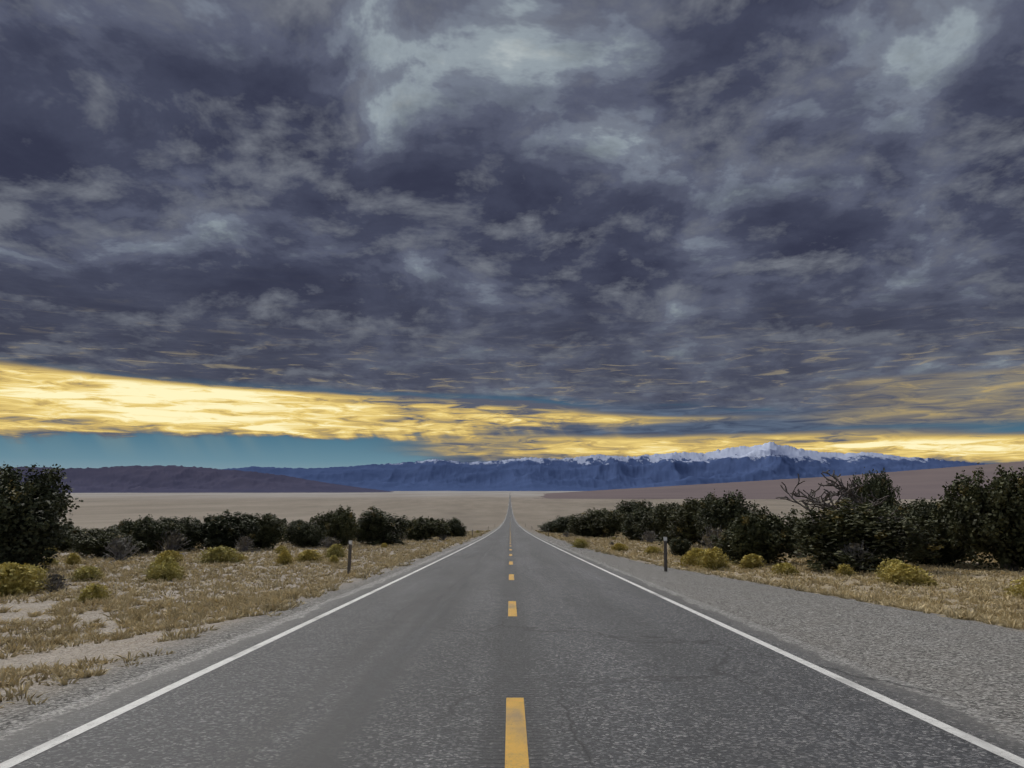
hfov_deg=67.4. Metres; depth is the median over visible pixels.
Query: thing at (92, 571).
rabbitbrush
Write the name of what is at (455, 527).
juniper tree
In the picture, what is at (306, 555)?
rabbitbrush
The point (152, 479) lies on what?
range
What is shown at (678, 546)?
juniper tree
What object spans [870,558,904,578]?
rabbitbrush
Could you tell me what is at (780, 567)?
rabbitbrush
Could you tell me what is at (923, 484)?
fan
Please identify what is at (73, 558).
rabbitbrush
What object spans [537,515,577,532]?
juniper tree
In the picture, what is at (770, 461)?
range
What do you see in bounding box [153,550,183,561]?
rabbitbrush
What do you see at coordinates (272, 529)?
bush
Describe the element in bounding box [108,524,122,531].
bush
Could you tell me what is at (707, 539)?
grey shrub
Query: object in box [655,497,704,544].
bush
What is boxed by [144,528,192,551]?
grey shrub
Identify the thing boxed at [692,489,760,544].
bush
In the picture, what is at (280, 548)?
rabbitbrush
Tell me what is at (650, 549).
rabbitbrush
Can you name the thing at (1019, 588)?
rabbitbrush
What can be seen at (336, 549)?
rabbitbrush
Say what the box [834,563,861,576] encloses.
rabbitbrush
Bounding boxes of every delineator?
[347,540,351,573]
[663,537,667,571]
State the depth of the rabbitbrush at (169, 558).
31.33 m
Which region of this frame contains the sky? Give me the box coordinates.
[0,0,1023,468]
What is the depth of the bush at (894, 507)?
54.46 m
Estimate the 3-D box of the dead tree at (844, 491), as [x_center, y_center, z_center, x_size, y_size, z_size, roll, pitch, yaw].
[17.756,7.284,40.978,5.538,5.442,6.103,-1,-8,4]
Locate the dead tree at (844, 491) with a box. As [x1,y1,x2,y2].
[776,470,914,566]
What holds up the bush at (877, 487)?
on the ground at (977, 665)
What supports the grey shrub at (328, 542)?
on the ground at (977, 665)
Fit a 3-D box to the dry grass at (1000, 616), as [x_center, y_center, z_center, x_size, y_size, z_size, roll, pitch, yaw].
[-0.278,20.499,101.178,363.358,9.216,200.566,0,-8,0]
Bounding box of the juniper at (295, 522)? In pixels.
[287,519,306,527]
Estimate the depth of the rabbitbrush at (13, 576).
24.13 m
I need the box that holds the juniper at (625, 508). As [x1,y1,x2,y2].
[613,499,658,517]
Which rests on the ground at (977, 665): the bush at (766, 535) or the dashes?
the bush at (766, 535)
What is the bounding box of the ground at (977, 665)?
[0,491,1023,730]
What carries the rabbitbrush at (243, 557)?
on the ground at (977, 665)
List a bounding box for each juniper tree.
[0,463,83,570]
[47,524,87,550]
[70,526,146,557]
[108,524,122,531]
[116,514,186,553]
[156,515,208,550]
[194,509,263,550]
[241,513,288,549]
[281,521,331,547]
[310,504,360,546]
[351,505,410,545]
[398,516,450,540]
[432,517,467,536]
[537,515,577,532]
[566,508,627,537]
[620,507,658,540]
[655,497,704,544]
[668,536,695,555]
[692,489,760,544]
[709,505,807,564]
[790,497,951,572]
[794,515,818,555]
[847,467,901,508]
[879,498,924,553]
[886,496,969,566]
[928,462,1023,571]
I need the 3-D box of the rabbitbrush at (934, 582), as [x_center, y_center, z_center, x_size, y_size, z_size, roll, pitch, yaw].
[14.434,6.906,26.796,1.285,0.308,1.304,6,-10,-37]
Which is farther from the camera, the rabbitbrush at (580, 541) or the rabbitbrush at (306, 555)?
the rabbitbrush at (580, 541)
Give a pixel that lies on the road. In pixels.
(436, 665)
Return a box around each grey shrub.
[38,573,71,591]
[103,536,139,560]
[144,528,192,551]
[234,535,253,551]
[319,535,342,548]
[437,534,449,539]
[562,531,570,536]
[639,530,657,542]
[697,525,723,550]
[792,545,814,556]
[831,541,880,573]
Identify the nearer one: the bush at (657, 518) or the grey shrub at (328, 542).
the grey shrub at (328, 542)
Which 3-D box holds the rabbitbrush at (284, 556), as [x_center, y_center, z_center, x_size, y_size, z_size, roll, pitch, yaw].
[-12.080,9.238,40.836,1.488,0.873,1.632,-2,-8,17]
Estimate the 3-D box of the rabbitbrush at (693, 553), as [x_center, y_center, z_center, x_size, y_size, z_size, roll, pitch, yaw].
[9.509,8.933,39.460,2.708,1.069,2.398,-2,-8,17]
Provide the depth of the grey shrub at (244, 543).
58.96 m
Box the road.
[0,495,1023,767]
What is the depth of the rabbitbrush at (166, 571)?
29.67 m
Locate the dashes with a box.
[505,531,528,767]
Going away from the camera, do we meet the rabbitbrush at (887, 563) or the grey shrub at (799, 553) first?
the rabbitbrush at (887, 563)
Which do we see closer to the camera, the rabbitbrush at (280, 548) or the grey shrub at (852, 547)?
the grey shrub at (852, 547)
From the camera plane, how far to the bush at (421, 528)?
101.33 m
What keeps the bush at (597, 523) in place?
on the ground at (977, 665)
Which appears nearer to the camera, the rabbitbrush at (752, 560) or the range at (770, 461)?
the rabbitbrush at (752, 560)
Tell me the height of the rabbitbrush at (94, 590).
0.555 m
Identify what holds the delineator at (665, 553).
on the ground at (977, 665)
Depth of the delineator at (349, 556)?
31.03 m
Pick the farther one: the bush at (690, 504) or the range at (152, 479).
the range at (152, 479)
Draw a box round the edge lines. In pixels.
[0,506,1023,767]
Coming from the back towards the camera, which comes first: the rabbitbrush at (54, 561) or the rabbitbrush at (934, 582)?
the rabbitbrush at (54, 561)
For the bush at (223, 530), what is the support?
on the ground at (977, 665)
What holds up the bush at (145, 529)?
on the ground at (977, 665)
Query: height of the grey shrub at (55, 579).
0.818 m
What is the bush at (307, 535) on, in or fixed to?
on the ground at (977, 665)
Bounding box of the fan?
[534,461,1023,498]
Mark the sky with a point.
(306, 234)
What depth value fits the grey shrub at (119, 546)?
46.85 m
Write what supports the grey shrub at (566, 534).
on the ground at (977, 665)
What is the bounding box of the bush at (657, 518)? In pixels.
[633,502,684,540]
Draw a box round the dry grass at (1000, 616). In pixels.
[0,530,1023,707]
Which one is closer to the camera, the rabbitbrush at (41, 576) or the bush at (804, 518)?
the rabbitbrush at (41, 576)
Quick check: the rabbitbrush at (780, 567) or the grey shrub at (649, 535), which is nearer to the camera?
the rabbitbrush at (780, 567)
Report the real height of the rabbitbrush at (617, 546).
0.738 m
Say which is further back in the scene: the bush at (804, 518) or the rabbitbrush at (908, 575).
the bush at (804, 518)
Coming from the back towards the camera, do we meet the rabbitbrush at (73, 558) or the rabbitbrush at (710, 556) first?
the rabbitbrush at (73, 558)
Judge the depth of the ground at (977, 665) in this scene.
16.73 m
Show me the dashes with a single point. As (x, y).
(516, 751)
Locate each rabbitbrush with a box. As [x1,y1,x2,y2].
[0,562,52,596]
[2,564,50,592]
[39,557,62,565]
[61,552,84,564]
[66,565,107,580]
[72,583,111,602]
[135,555,199,579]
[141,561,184,581]
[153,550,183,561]
[194,545,245,563]
[230,554,247,561]
[273,545,286,553]
[275,550,297,564]
[292,549,324,561]
[325,543,346,558]
[325,555,338,563]
[572,538,592,547]
[611,543,627,550]
[642,546,662,553]
[670,547,718,566]
[693,546,732,569]
[733,553,766,568]
[770,562,802,575]
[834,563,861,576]
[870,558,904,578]
[874,562,936,585]
[916,578,943,585]
[1000,576,1023,597]
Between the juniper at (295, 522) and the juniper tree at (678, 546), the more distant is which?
the juniper at (295, 522)
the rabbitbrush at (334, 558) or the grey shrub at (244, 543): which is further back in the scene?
the grey shrub at (244, 543)
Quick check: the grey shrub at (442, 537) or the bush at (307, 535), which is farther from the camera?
the grey shrub at (442, 537)
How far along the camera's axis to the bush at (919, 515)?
39.68 m
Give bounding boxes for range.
[11,465,392,492]
[219,442,984,490]
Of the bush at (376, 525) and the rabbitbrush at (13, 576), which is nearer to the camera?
the rabbitbrush at (13, 576)
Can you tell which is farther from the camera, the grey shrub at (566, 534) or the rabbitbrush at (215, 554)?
the grey shrub at (566, 534)
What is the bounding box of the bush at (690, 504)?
[672,497,720,545]
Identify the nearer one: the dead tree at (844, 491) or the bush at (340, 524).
the dead tree at (844, 491)
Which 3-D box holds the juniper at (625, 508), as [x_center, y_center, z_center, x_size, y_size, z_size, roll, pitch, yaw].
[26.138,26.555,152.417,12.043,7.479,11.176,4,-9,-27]
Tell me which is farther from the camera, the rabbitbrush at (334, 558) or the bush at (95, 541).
the bush at (95, 541)
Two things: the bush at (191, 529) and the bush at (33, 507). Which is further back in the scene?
the bush at (191, 529)

